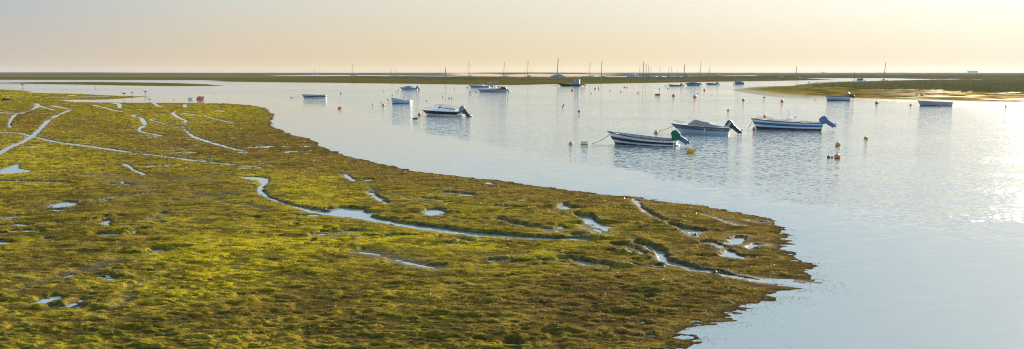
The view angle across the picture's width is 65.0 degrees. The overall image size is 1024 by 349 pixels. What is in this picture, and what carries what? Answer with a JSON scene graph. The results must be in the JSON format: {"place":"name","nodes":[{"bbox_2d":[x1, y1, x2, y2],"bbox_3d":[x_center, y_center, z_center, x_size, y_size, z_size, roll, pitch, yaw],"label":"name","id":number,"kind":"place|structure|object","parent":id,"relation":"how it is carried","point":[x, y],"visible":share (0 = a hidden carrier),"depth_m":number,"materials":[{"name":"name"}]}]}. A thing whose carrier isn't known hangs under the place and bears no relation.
{"place":"outdoors","nodes":[
{"label":"outdoors","id":0,"kind":"place"},
{"bbox_2d":[0,89,820,348],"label":"tidal mudflat","id":1,"kind":"structure","parent":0,"point":[21,101],"depth_m":24.74,"materials":[{"name":"green plant"}]},
{"bbox_2d":[0,116,807,348],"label":"algae strands","id":2,"kind":"object","parent":1,"relation":"on","point":[324,279],"visible":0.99,"depth_m":26.44},
{"bbox_2d":[0,75,1023,348],"bbox_3d":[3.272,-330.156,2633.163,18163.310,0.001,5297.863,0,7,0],"label":"water","id":3,"kind":"structure","parent":0,"point":[904,223],"depth_m":47.51,"materials":[{"name":"liquid"}]},
{"bbox_2d":[10,82,222,85],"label":"grassy bar","id":4,"kind":"object","parent":3,"relation":"on","point":[131,83],"visible":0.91,"depth_m":379.00,"materials":[{"name":"green plant"}]},
{"bbox_2d":[301,94,326,97],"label":"open boat","id":5,"kind":"object","parent":3,"relation":"on","point":[313,96],"visible":0.92,"depth_m":175.05,"materials":[{"name":"white paint"}]},
{"bbox_2d":[391,98,413,103],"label":"covered dinghy","id":6,"kind":"object","parent":3,"relation":"on","point":[400,101],"visible":0.89,"depth_m":143.88,"materials":[{"name":"white paint"}]},
{"bbox_2d":[400,86,419,89],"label":"cabin boat","id":7,"kind":"object","parent":3,"relation":"on","point":[409,88],"visible":0.9,"depth_m":251.39,"materials":[{"name":"white paint"}]},
{"bbox_2d":[422,104,471,116],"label":"speedboat","id":8,"kind":"object","parent":3,"relation":"on","point":[447,111],"visible":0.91,"depth_m":102.88,"materials":[{"name":"white paint"}]},
{"bbox_2d":[469,83,491,87],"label":"open boat","id":9,"kind":"object","parent":3,"relation":"on","point":[480,86],"visible":0.83,"depth_m":284.95,"materials":[{"name":"white paint"}]},
{"bbox_2d":[478,82,508,91],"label":"canopy boat","id":10,"kind":"object","parent":3,"relation":"on","point":[500,89],"visible":0.89,"depth_m":225.04,"materials":[{"name":"grey paint"}]},
{"bbox_2d":[550,65,564,76],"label":"sailing yacht","id":11,"kind":"object","parent":3,"relation":"on","point":[558,75],"visible":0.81,"depth_m":823.17,"materials":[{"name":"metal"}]},
{"bbox_2d":[268,115,850,348],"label":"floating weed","id":12,"kind":"object","parent":3,"relation":"on","point":[734,306],"visible":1,"depth_m":20.09,"materials":[{"name":"plant"}]},
{"bbox_2d":[557,79,585,85],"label":"work barge","id":13,"kind":"object","parent":3,"relation":"on","point":[576,82],"visible":0.91,"depth_m":318.90,"materials":[{"name":"white paint"}]},
{"bbox_2d":[607,130,690,146],"bbox_3d":[10.546,-2.829,62.152,6.559,1.368,2.012,3,8,22],"label":"open boat","id":14,"kind":"object","parent":3,"relation":"on","point":[628,139],"visible":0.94,"depth_m":61.54,"materials":[{"name":"white paint"}]},
{"bbox_2d":[686,148,695,152],"bbox_3d":[12.492,-1.558,55.962,0.690,0.514,0.504,0,7,0],"label":"mooring buoy","id":15,"kind":"object","parent":3,"relation":"on","point":[690,150],"visible":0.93,"depth_m":55.79,"materials":[{"name":"plastic"}]},
{"bbox_2d":[685,81,701,85],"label":"covered cruiser","id":16,"kind":"object","parent":3,"relation":"on","point":[691,83],"visible":1,"depth_m":333.42,"materials":[{"name":"blue paint"}]},
{"bbox_2d":[671,119,742,134],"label":"cuddy boat","id":17,"kind":"object","parent":3,"relation":"on","point":[695,126],"visible":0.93,"depth_m":72.72,"materials":[{"name":"white paint"}]},
{"bbox_2d":[751,110,836,129],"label":"console boat","id":18,"kind":"object","parent":3,"relation":"on","point":[784,124],"visible":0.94,"depth_m":78.37,"materials":[{"name":"white paint"}]},
{"bbox_2d":[826,92,854,99],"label":"open boat","id":19,"kind":"object","parent":3,"relation":"on","point":[848,96],"visible":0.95,"depth_m":159.31,"materials":[{"name":"white paint"}]},
{"bbox_2d":[917,100,952,105],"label":"rowing boat","id":20,"kind":"object","parent":3,"relation":"on","point":[929,103],"visible":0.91,"depth_m":133.64,"materials":[{"name":"blue wood"}]},
{"bbox_2d":[0,75,1023,84],"bbox_3d":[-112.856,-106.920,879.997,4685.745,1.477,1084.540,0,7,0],"label":"marsh island","id":21,"kind":"structure","parent":0,"point":[346,79],"depth_m":641.66,"materials":[{"name":"green plant"}]},
{"bbox_2d":[271,75,847,79],"bbox_3d":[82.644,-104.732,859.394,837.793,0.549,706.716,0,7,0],"label":"marsh island shrubs","id":22,"kind":"object","parent":21,"relation":"on","point":[490,78],"visible":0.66,"depth_m":634.93,"materials":[{"name":"green plant"}]},
{"bbox_2d":[0,72,1023,76],"bbox_3d":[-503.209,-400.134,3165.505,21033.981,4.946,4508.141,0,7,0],"label":"shore","id":23,"kind":"structure","parent":0,"point":[512,74],"depth_m":1620.82,"materials":[{"name":"green plant"}]},
{"bbox_2d":[967,70,977,72],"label":"building","id":24,"kind":"structure","parent":23,"relation":"on","point":[972,71],"depth_m":4662.60,"materials":[{"name":"white glass"}]},
{"bbox_2d":[0,0,1023,72],"label":"sky","id":25,"kind":"structure","parent":0,"point":[129,36],"materials":[{"name":"beige"}]},
{"bbox_2d":[734,79,1023,104],"bbox_3d":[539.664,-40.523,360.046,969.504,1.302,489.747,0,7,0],"label":"mud island","id":26,"kind":"structure","parent":0,"point":[881,93],"depth_m":210.52,"materials":[{"name":"green plant"}]},
{"bbox_2d":[796,79,1023,91],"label":"salt marsh shrubs","id":27,"kind":"object","parent":26,"relation":"on","point":[947,86],"visible":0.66,"depth_m":297.92,"materials":[{"name":"green plant"}]},
{"bbox_2d":[923,72,1023,72],"bbox_3d":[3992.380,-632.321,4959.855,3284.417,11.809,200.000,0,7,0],"label":"hills","id":28,"kind":"structure","parent":0,"point":[978,72],"depth_m":4896.75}
]}

